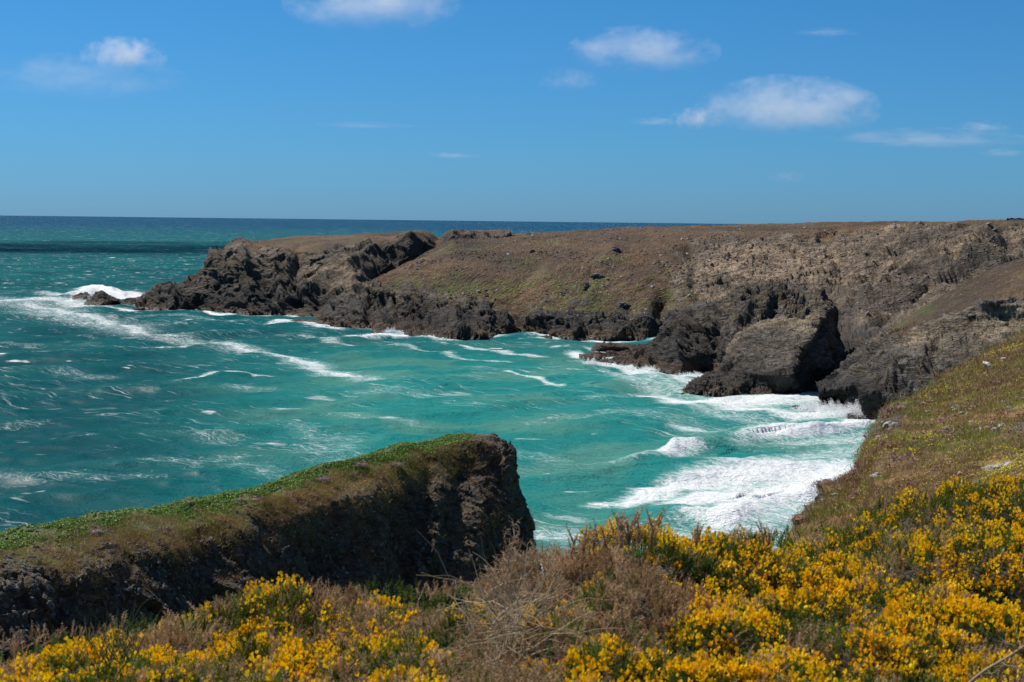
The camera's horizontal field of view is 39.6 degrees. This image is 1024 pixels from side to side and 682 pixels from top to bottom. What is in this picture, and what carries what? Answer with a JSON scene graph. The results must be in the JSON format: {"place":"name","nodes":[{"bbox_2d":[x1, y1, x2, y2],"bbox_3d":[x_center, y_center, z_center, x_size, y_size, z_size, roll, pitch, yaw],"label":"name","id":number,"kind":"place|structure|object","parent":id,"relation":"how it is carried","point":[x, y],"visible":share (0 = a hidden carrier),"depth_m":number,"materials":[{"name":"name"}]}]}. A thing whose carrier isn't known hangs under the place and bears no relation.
{"place":"outdoors","nodes":[
{"label":"outdoors","id":0,"kind":"place"},
{"bbox_2d":[0,433,541,665],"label":"promontory","id":1,"kind":"structure","parent":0,"point":[423,523],"depth_m":130.40,"materials":[{"name":"stone"}]},
{"bbox_2d":[87,529,108,535],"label":"thrift clump","id":2,"kind":"object","parent":1,"relation":"on","point":[96,532],"visible":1,"depth_m":103.28,"materials":[{"name":"pink plant"}]},
{"bbox_2d":[0,436,476,569],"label":"rim grass","id":3,"kind":"structure","parent":1,"relation":"on","point":[169,517],"depth_m":117.48,"materials":[{"name":"green plant"}]},
{"bbox_2d":[0,432,477,550],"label":"fleshy ground cover","id":4,"kind":"object","parent":1,"relation":"on","point":[228,501],"visible":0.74,"depth_m":123.40,"materials":[{"name":"green plant"}]},
{"bbox_2d":[232,497,250,502],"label":"thrift clump","id":5,"kind":"object","parent":1,"relation":"on","point":[241,499],"visible":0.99,"depth_m":123.45,"materials":[{"name":"pink plant"}]},
{"bbox_2d":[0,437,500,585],"bbox_3d":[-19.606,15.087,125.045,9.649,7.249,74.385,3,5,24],"label":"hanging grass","id":6,"kind":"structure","parent":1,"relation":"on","point":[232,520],"depth_m":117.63,"materials":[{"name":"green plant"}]},
{"bbox_2d":[0,434,529,648],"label":"pale shale","id":7,"kind":"object","parent":1,"relation":"on","point":[4,588],"visible":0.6,"depth_m":111.06,"materials":[{"name":"stone"}]},
{"bbox_2d":[0,433,533,652],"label":"shale flakes","id":8,"kind":"object","parent":1,"relation":"on","point":[52,591],"visible":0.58,"depth_m":102.25,"materials":[{"name":"stone"}]},
{"bbox_2d":[22,453,537,599],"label":"ledge heather","id":9,"kind":"object","parent":1,"relation":"on","point":[119,550],"visible":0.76,"depth_m":114.94,"materials":[{"name":"plant"}]},
{"bbox_2d":[33,460,537,608],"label":"ledge grass","id":10,"kind":"structure","parent":1,"relation":"on","point":[55,597],"depth_m":125.03,"materials":[{"name":"green plant"}]},
{"bbox_2d":[315,476,334,483],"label":"thrift clump","id":11,"kind":"object","parent":1,"relation":"on","point":[325,479],"visible":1,"depth_m":134.64,"materials":[{"name":"pink plant"}]},
{"bbox_2d":[354,461,368,467],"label":"thrift clump","id":12,"kind":"object","parent":1,"relation":"on","point":[361,465],"visible":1,"depth_m":141.22,"materials":[{"name":"pink plant"}]},
{"bbox_2d":[391,462,404,467],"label":"thrift clump","id":13,"kind":"object","parent":1,"relation":"on","point":[399,464],"visible":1,"depth_m":145.47,"materials":[{"name":"pink plant"}]},
{"bbox_2d":[133,229,511,333],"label":"headland point","id":14,"kind":"structure","parent":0,"point":[305,276],"depth_m":693.73,"materials":[{"name":"grey stone"}]},
{"bbox_2d":[316,280,503,340],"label":"rock shelf","id":15,"kind":"object","parent":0,"point":[355,309],"visible":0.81,"depth_m":580.43,"materials":[{"name":"grey stone"}]},
{"bbox_2d":[0,215,875,574],"bbox_3d":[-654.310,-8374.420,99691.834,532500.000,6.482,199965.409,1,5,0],"label":"sea","id":16,"kind":"structure","parent":0,"point":[108,407],"depth_m":345.57,"materials":[{"name":"liquid"}]},
{"bbox_2d":[72,292,90,299],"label":"sea rock","id":17,"kind":"object","parent":16,"relation":"in","point":[81,295],"visible":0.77,"depth_m":780.68,"materials":[{"name":"grey stone"}]},
{"bbox_2d":[84,290,121,305],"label":"sea rock","id":18,"kind":"object","parent":16,"relation":"in","point":[100,298],"visible":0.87,"depth_m":734.27,"materials":[{"name":"grey stone"}]},
{"bbox_2d":[86,287,128,298],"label":"spray","id":19,"kind":"object","parent":16,"relation":"on","point":[106,292],"visible":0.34,"depth_m":783.25,"materials":[{"name":"white liquid"}]},
{"bbox_2d":[121,298,135,304],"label":"sea rock","id":20,"kind":"object","parent":16,"relation":"in","point":[129,301],"visible":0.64,"depth_m":732.77,"materials":[{"name":"grey stone"}]},
{"bbox_2d":[290,318,317,322],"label":"sea rock","id":21,"kind":"object","parent":16,"relation":"in","point":[306,320],"visible":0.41,"depth_m":617.71,"materials":[{"name":"grey stone"}]},
{"bbox_2d":[353,328,396,334],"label":"spray","id":22,"kind":"object","parent":16,"relation":"on","point":[388,331],"visible":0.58,"depth_m":568.21,"materials":[{"name":"white liquid"}]},
{"bbox_2d":[541,335,551,338],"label":"sea rock","id":23,"kind":"object","parent":16,"relation":"in","point":[548,337],"visible":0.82,"depth_m":551.97,"materials":[{"name":"stone"}]},
{"bbox_2d":[579,351,618,358],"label":"sea rock","id":24,"kind":"object","parent":16,"relation":"in","point":[581,356],"visible":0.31,"depth_m":477.62,"materials":[{"name":"grey stone"}]},
{"bbox_2d":[582,358,631,368],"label":"spray","id":25,"kind":"object","parent":16,"relation":"on","point":[592,363],"visible":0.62,"depth_m":440.48,"materials":[{"name":"white liquid"}]},
{"bbox_2d":[591,341,637,351],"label":"sea rock","id":26,"kind":"object","parent":16,"relation":"in","point":[604,346],"visible":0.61,"depth_m":501.50,"materials":[{"name":"stone"}]},
{"bbox_2d":[625,365,702,376],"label":"spray","id":27,"kind":"object","parent":16,"relation":"on","point":[650,368],"visible":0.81,"depth_m":422.07,"materials":[{"name":"white liquid"}]},
{"bbox_2d":[679,376,731,396],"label":"sea rock","id":28,"kind":"object","parent":16,"relation":"in","point":[702,386],"visible":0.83,"depth_m":374.62,"materials":[{"name":"stone"}]},
{"bbox_2d":[700,370,726,380],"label":"sea rock","id":29,"kind":"object","parent":16,"relation":"in","point":[711,375],"visible":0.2,"depth_m":387.91,"materials":[{"name":"stone"}]},
{"bbox_2d":[584,279,844,375],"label":"sea stack","id":30,"kind":"object","parent":16,"relation":"in","point":[697,336],"visible":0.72,"depth_m":441.17,"materials":[{"name":"grey stone"}]},
{"bbox_2d":[750,385,779,394],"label":"sea rock","id":31,"kind":"object","parent":16,"relation":"in","point":[761,390],"visible":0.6,"depth_m":374.35,"materials":[{"name":"stone"}]},
{"bbox_2d":[717,304,846,395],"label":"sea stack","id":32,"kind":"object","parent":16,"relation":"in","point":[782,354],"visible":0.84,"depth_m":384.54,"materials":[{"name":"grey stone"}]},
{"bbox_2d":[819,398,833,409],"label":"sea rock","id":33,"kind":"object","parent":16,"relation":"in","point":[823,401],"visible":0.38,"depth_m":354.25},
{"bbox_2d":[789,399,875,418],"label":"spray","id":34,"kind":"object","parent":16,"relation":"on","point":[843,413],"visible":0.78,"depth_m":336.72,"materials":[{"name":"white liquid"}]},
{"bbox_2d":[847,410,876,418],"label":"sea rock","id":35,"kind":"object","parent":16,"relation":"in","point":[854,417],"visible":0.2,"depth_m":330.19,"materials":[{"name":"grey stone"}]},
{"bbox_2d":[0,0,1023,223],"label":"sky","id":36,"kind":"structure","parent":0,"point":[618,111],"materials":[{"name":"blue"}]},
{"bbox_2d":[370,219,1023,351],"bbox_3d":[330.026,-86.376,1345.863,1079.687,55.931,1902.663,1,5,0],"label":"headland","id":37,"kind":"structure","parent":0,"point":[858,328],"depth_m":587.72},
{"bbox_2d":[374,225,735,317],"bbox_3d":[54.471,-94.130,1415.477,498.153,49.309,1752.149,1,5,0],"label":"heath","id":38,"kind":"object","parent":37,"relation":"on","point":[382,276],"visible":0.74,"depth_m":631.80,"materials":[{"name":"brown plant"}]},
{"bbox_2d":[583,282,589,289],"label":"rock","id":39,"kind":"object","parent":37,"relation":"on","point":[586,286],"visible":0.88,"depth_m":598.25,"materials":[{"name":"stone"}]},
{"bbox_2d":[588,273,604,278],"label":"rock","id":40,"kind":"object","parent":37,"relation":"on","point":[594,275],"visible":1,"depth_m":601.88,"materials":[{"name":"stone"}]},
{"bbox_2d":[611,246,620,251],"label":"rock","id":41,"kind":"object","parent":37,"relation":"on","point":[615,249],"visible":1,"depth_m":639.81,"materials":[{"name":"stone"}]},
{"bbox_2d":[617,301,629,307],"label":"rock","id":42,"kind":"object","parent":37,"relation":"on","point":[623,304],"visible":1,"depth_m":571.23,"materials":[{"name":"stone"}]},
{"bbox_2d":[370,219,1016,327],"bbox_3d":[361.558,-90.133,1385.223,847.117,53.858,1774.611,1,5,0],"label":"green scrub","id":43,"kind":"object","parent":37,"relation":"on","point":[621,288],"visible":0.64,"depth_m":586.85,"materials":[{"name":"green plant"}]},
{"bbox_2d":[373,222,1023,322],"bbox_3d":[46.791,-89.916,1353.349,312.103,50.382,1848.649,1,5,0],"label":"scree","id":44,"kind":"structure","parent":37,"relation":"on","point":[724,271],"depth_m":593.30,"materials":[{"name":"stone"}]},
{"bbox_2d":[1007,218,1023,219],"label":"stone wall","id":45,"kind":"structure","parent":37,"relation":"on","point":[1015,218],"depth_m":637.11,"materials":[{"name":"grey stone"}]},
{"bbox_2d":[777,327,1023,556],"bbox_3d":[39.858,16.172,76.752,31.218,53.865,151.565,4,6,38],"label":"coastal slope","id":46,"kind":"structure","parent":0,"point":[1012,414],"depth_m":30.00,"materials":[{"name":"green plant"}]},
{"bbox_2d":[792,513,808,524],"bbox_3d":[5.826,3.621,28.653,0.402,0.302,0.399,1,5,0],"label":"rock","id":47,"kind":"object","parent":46,"relation":"on","point":[797,519],"visible":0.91,"depth_m":28.57,"materials":[{"name":"brown stone"}]},
{"bbox_2d":[822,479,833,483],"bbox_3d":[7.334,3.309,33.034,0.354,0.240,0.357,1,5,0],"label":"rock","id":48,"kind":"object","parent":46,"relation":"on","point":[829,480],"visible":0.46,"depth_m":32.98,"materials":[{"name":"grey stone"}]},
{"bbox_2d":[870,472,883,478],"bbox_3d":[7.427,2.864,28.659,0.450,0.449,0.318,1,5,0],"label":"rock outcrop","id":49,"kind":"object","parent":46,"relation":"on","point":[875,474],"visible":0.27,"depth_m":28.61,"materials":[{"name":"stone"}]},
{"bbox_2d":[882,420,897,429],"bbox_3d":[9.708,2.173,36.334,0.507,0.292,0.398,1,5,0],"label":"rock outcrop","id":50,"kind":"object","parent":46,"relation":"on","point":[886,425],"visible":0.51,"depth_m":36.24,"materials":[{"name":"stone"}]},
{"bbox_2d":[894,476,908,483],"bbox_3d":[7.469,2.696,27.216,0.338,0.240,0.330,1,5,0],"label":"rock","id":51,"kind":"object","parent":46,"relation":"on","point":[899,478],"visible":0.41,"depth_m":27.18,"materials":[{"name":"beige stone"}]},
{"bbox_2d":[780,330,1023,542],"bbox_3d":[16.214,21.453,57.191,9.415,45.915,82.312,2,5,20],"label":"brown heather","id":52,"kind":"object","parent":46,"relation":"on","point":[888,469],"visible":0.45,"depth_m":32.82,"materials":[{"name":"brown plant"}]},
{"bbox_2d":[812,369,1020,503],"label":"stones","id":53,"kind":"object","parent":46,"relation":"on","point":[1001,425],"visible":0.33,"depth_m":35.95,"materials":[{"name":"grey stone"}]},
{"bbox_2d":[812,339,1023,539],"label":"purple heather","id":54,"kind":"object","parent":46,"relation":"on","point":[923,432],"visible":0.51,"depth_m":32.04,"materials":[{"name":"purple plant"}]},
{"bbox_2d":[828,343,1023,514],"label":"yellow vetch","id":55,"kind":"object","parent":46,"relation":"on","point":[1010,465],"visible":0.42,"depth_m":26.42,"materials":[{"name":"yellow plant"}]},
{"bbox_2d":[982,361,992,366],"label":"rock","id":56,"kind":"object","parent":46,"relation":"on","point":[984,363],"visible":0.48,"depth_m":49.12,"materials":[{"name":"white stone"}]},
{"bbox_2d":[980,461,1012,469],"bbox_3d":[7.933,2.099,23.425,0.609,0.250,0.380,1,5,0],"label":"rock outcrop","id":57,"kind":"object","parent":46,"relation":"on","point":[995,465],"visible":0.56,"depth_m":23.36,"materials":[{"name":"stone"}]},
{"bbox_2d":[815,258,1023,417],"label":"inlet cliff","id":58,"kind":"structure","parent":0,"point":[963,321],"depth_m":342.71,"materials":[{"name":"grey stone"}]},
{"bbox_2d":[839,474,1023,552],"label":"ground","id":59,"kind":"structure","parent":0,"point":[991,495],"depth_m":15.83,"materials":[{"name":"plant"}]},
{"bbox_2d":[0,658,171,681],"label":"gorse bush","id":60,"kind":"object","parent":59,"relation":"on","point":[96,676],"visible":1,"depth_m":5.25,"materials":[{"name":"yellow plant"}]},
{"bbox_2d":[0,635,185,681],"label":"gorse bush","id":61,"kind":"object","parent":59,"relation":"on","point":[57,661],"visible":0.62,"depth_m":5.94,"materials":[{"name":"yellow plant"}]},
{"bbox_2d":[59,597,162,670],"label":"grass tuft","id":62,"kind":"object","parent":59,"relation":"on","point":[112,652],"visible":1,"depth_m":5.31,"materials":[{"name":"plant"}]},
{"bbox_2d":[59,626,190,673],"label":"gorse bush","id":63,"kind":"object","parent":59,"relation":"on","point":[111,634],"visible":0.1,"depth_m":6.75,"materials":[{"name":"yellow plant"}]},
{"bbox_2d":[120,609,246,670],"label":"gorse bush","id":64,"kind":"object","parent":59,"relation":"on","point":[171,629],"visible":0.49,"depth_m":6.42,"materials":[{"name":"brown plant"}]},
{"bbox_2d":[111,650,278,681],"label":"gorse bush","id":65,"kind":"object","parent":59,"relation":"on","point":[182,674],"visible":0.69,"depth_m":5.54,"materials":[{"name":"yellow plant"}]},
{"bbox_2d":[163,571,350,657],"bbox_3d":[-1.196,1.621,6.786,1.270,0.959,1.007,1,5,0],"label":"gorse bush","id":66,"kind":"object","parent":59,"relation":"on","point":[255,624],"visible":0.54,"depth_m":6.84,"materials":[{"name":"yellow plant"}]},
{"bbox_2d":[148,629,376,681],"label":"gorse bush","id":67,"kind":"object","parent":59,"relation":"on","point":[289,650],"visible":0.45,"depth_m":5.85,"materials":[{"name":"yellow plant"}]},
{"bbox_2d":[198,659,333,681],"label":"gorse bush","id":68,"kind":"object","parent":59,"relation":"on","point":[263,677],"visible":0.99,"depth_m":4.87,"materials":[{"name":"yellow plant"}]},
{"bbox_2d":[291,582,383,635],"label":"gorse bush","id":69,"kind":"object","parent":59,"relation":"on","point":[351,595],"visible":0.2,"depth_m":7.35,"materials":[{"name":"brown plant"}]},
{"bbox_2d":[261,626,450,681],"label":"gorse bush","id":70,"kind":"object","parent":59,"relation":"on","point":[340,662],"visible":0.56,"depth_m":5.70,"materials":[{"name":"yellow plant"}]},
{"bbox_2d":[321,662,446,681],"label":"gorse bush","id":71,"kind":"object","parent":59,"relation":"on","point":[412,673],"visible":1,"depth_m":4.79,"materials":[{"name":"yellow plant"}]},
{"bbox_2d":[310,589,462,665],"bbox_3d":[-0.449,1.559,6.782,1.166,0.619,1.048,1,5,0],"label":"gorse bush","id":72,"kind":"object","parent":59,"relation":"on","point":[375,612],"visible":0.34,"depth_m":6.84,"materials":[{"name":"yellow plant"}]},
{"bbox_2d":[363,640,489,681],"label":"gorse bush","id":73,"kind":"object","parent":59,"relation":"on","point":[433,664],"visible":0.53,"depth_m":5.26,"materials":[{"name":"yellow plant"}]},
{"bbox_2d":[375,592,503,665],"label":"gorse bush","id":74,"kind":"object","parent":59,"relation":"on","point":[442,623],"visible":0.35,"depth_m":6.33,"materials":[{"name":"plant"}]},
{"bbox_2d":[0,500,1005,656],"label":"dead undergrowth","id":75,"kind":"object","parent":59,"relation":"on","point":[14,647],"visible":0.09,"depth_m":7.98,"materials":[{"name":"brown plant"}]},
{"bbox_2d":[0,498,1006,674],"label":"undergrowth","id":76,"kind":"object","parent":59,"relation":"on","point":[55,641],"visible":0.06,"depth_m":8.30,"materials":[{"name":"plant"}]},
{"bbox_2d":[464,517,570,616],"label":"dead shrub","id":77,"kind":"object","parent":59,"relation":"on","point":[512,545],"visible":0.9,"depth_m":5.58,"materials":[{"name":"brown plant"}]},
{"bbox_2d":[421,532,625,681],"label":"dead stems","id":78,"kind":"object","parent":59,"relation":"on","point":[504,607],"visible":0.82,"depth_m":4.91,"materials":[{"name":"brown plant"}]},
{"bbox_2d":[476,539,680,627],"bbox_3d":[0.351,1.264,6.468,1.065,0.738,0.791,1,5,0],"label":"gorse bush","id":79,"kind":"object","parent":59,"relation":"on","point":[582,564],"visible":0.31,"depth_m":6.45,"materials":[{"name":"brown plant"}]},
{"bbox_2d":[511,632,660,681],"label":"gorse bush","id":80,"kind":"object","parent":59,"relation":"on","point":[577,659],"visible":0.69,"depth_m":4.89,"materials":[{"name":"yellow plant"}]},
{"bbox_2d":[568,516,746,632],"bbox_3d":[0.646,1.269,6.926,1.152,0.760,0.822,4,6,37],"label":"gorse bush","id":81,"kind":"object","parent":59,"relation":"on","point":[686,554],"visible":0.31,"depth_m":6.84,"materials":[{"name":"yellow plant"}]},
{"bbox_2d":[606,635,767,681],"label":"gorse bush","id":82,"kind":"object","parent":59,"relation":"on","point":[696,668],"visible":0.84,"depth_m":4.84,"materials":[{"name":"yellow plant"}]},
{"bbox_2d":[642,588,805,680],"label":"gorse bush","id":83,"kind":"object","parent":59,"relation":"on","point":[719,637],"visible":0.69,"depth_m":5.59,"materials":[{"name":"yellow plant"}]},
{"bbox_2d":[646,523,854,622],"bbox_3d":[1.111,1.349,7.166,1.329,0.809,1.008,1,5,0],"label":"gorse bush","id":84,"kind":"object","parent":59,"relation":"on","point":[775,569],"visible":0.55,"depth_m":7.08,"materials":[{"name":"yellow plant"}]},
{"bbox_2d":[566,484,935,560],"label":"dry shoots","id":85,"kind":"object","parent":59,"relation":"on","point":[621,526],"visible":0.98,"depth_m":6.60,"materials":[{"name":"brown plant"}]},
{"bbox_2d":[712,581,896,653],"bbox_3d":[1.163,1.363,6.025,0.987,0.627,0.694,1,5,0],"label":"gorse bush","id":86,"kind":"object","parent":59,"relation":"on","point":[801,607],"visible":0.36,"depth_m":6.00,"materials":[{"name":"yellow plant"}]},
{"bbox_2d":[785,542,903,603],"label":"gorse bush","id":87,"kind":"object","parent":59,"relation":"on","point":[849,570],"visible":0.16,"depth_m":7.77,"materials":[{"name":"yellow plant"}]},
{"bbox_2d":[768,609,996,681],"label":"gorse bush","id":88,"kind":"object","parent":59,"relation":"on","point":[849,649],"visible":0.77,"depth_m":5.46,"materials":[{"name":"yellow plant"}]},
{"bbox_2d":[784,512,986,566],"bbox_3d":[2.502,1.639,9.067,1.980,1.000,1.435,1,5,0],"label":"gorse bush","id":89,"kind":"object","parent":59,"relation":"on","point":[866,539],"visible":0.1,"depth_m":9.16,"materials":[{"name":"yellow plant"}]},
{"bbox_2d":[818,574,982,628],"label":"gorse bush","id":90,"kind":"object","parent":59,"relation":"on","point":[865,591],"visible":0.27,"depth_m":7.00,"materials":[{"name":"yellow plant"}]},
{"bbox_2d":[846,656,987,681],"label":"gorse bush","id":91,"kind":"object","parent":59,"relation":"on","point":[903,677],"visible":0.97,"depth_m":4.88,"materials":[{"name":"yellow plant"}]},
{"bbox_2d":[846,515,1023,610],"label":"gorse bush","id":92,"kind":"object","parent":59,"relation":"on","point":[990,573],"visible":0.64,"depth_m":7.92,"materials":[{"name":"yellow plant"}]},
{"bbox_2d":[856,592,1023,675],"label":"gorse bush","id":93,"kind":"object","parent":59,"relation":"on","point":[974,617],"visible":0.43,"depth_m":6.03,"materials":[{"name":"yellow plant"}]},
{"bbox_2d":[857,470,1023,538],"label":"gorse bush","id":94,"kind":"object","parent":59,"relation":"on","point":[1003,503],"visible":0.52,"depth_m":11.03,"materials":[{"name":"yellow plant"}]},
{"bbox_2d":[914,648,1023,681],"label":"gorse bush","id":95,"kind":"object","parent":59,"relation":"on","point":[967,667],"visible":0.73,"depth_m":5.14,"materials":[{"name":"yellow plant"}]},
{"bbox_2d":[968,626,1023,681],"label":"bare branch","id":96,"kind":"object","parent":59,"relation":"on","point":[993,665],"visible":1,"depth_m":4.34,"materials":[{"name":"beige wood"}]},
{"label":"leaf litter","id":97,"kind":"object","parent":59,"relation":"on","visible":0},
{"bbox_2d":[426,654,567,681],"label":"gorse bush","id":98,"kind":"object","parent":97,"relation":"on","point":[535,674],"visible":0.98,"depth_m":4.79,"materials":[{"name":"plant"}]},
{"bbox_2d":[448,598,673,681],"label":"gorse bush","id":99,"kind":"object","parent":97,"relation":"on","point":[629,634],"visible":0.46,"depth_m":5.26,"materials":[{"name":"brown plant"}]},
{"bbox_2d":[570,666,650,681],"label":"gorse bush","id":100,"kind":"object","parent":97,"relation":"on","point":[592,677],"visible":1,"depth_m":4.39,"materials":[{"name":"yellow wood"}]},
{"bbox_2d":[547,563,724,646],"bbox_3d":[0.415,1.223,5.884,0.889,0.603,0.740,2,5,20],"label":"gorse bush","id":101,"kind":"object","parent":97,"relation":"on","point":[652,609],"visible":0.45,"depth_m":5.81,"materials":[{"name":"brown plant"}]},
{"bbox_2d":[705,642,860,681],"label":"gorse bush","id":102,"kind":"object","parent":97,"relation":"on","point":[781,663],"visible":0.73,"depth_m":4.91,"materials":[{"name":"yellow plant"}]},
{"bbox_2d":[749,669,901,681],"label":"gorse bush","id":103,"kind":"object","parent":97,"relation":"on","point":[792,678],"visible":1,"depth_m":4.72,"materials":[{"name":"yellow plant"}]}
]}

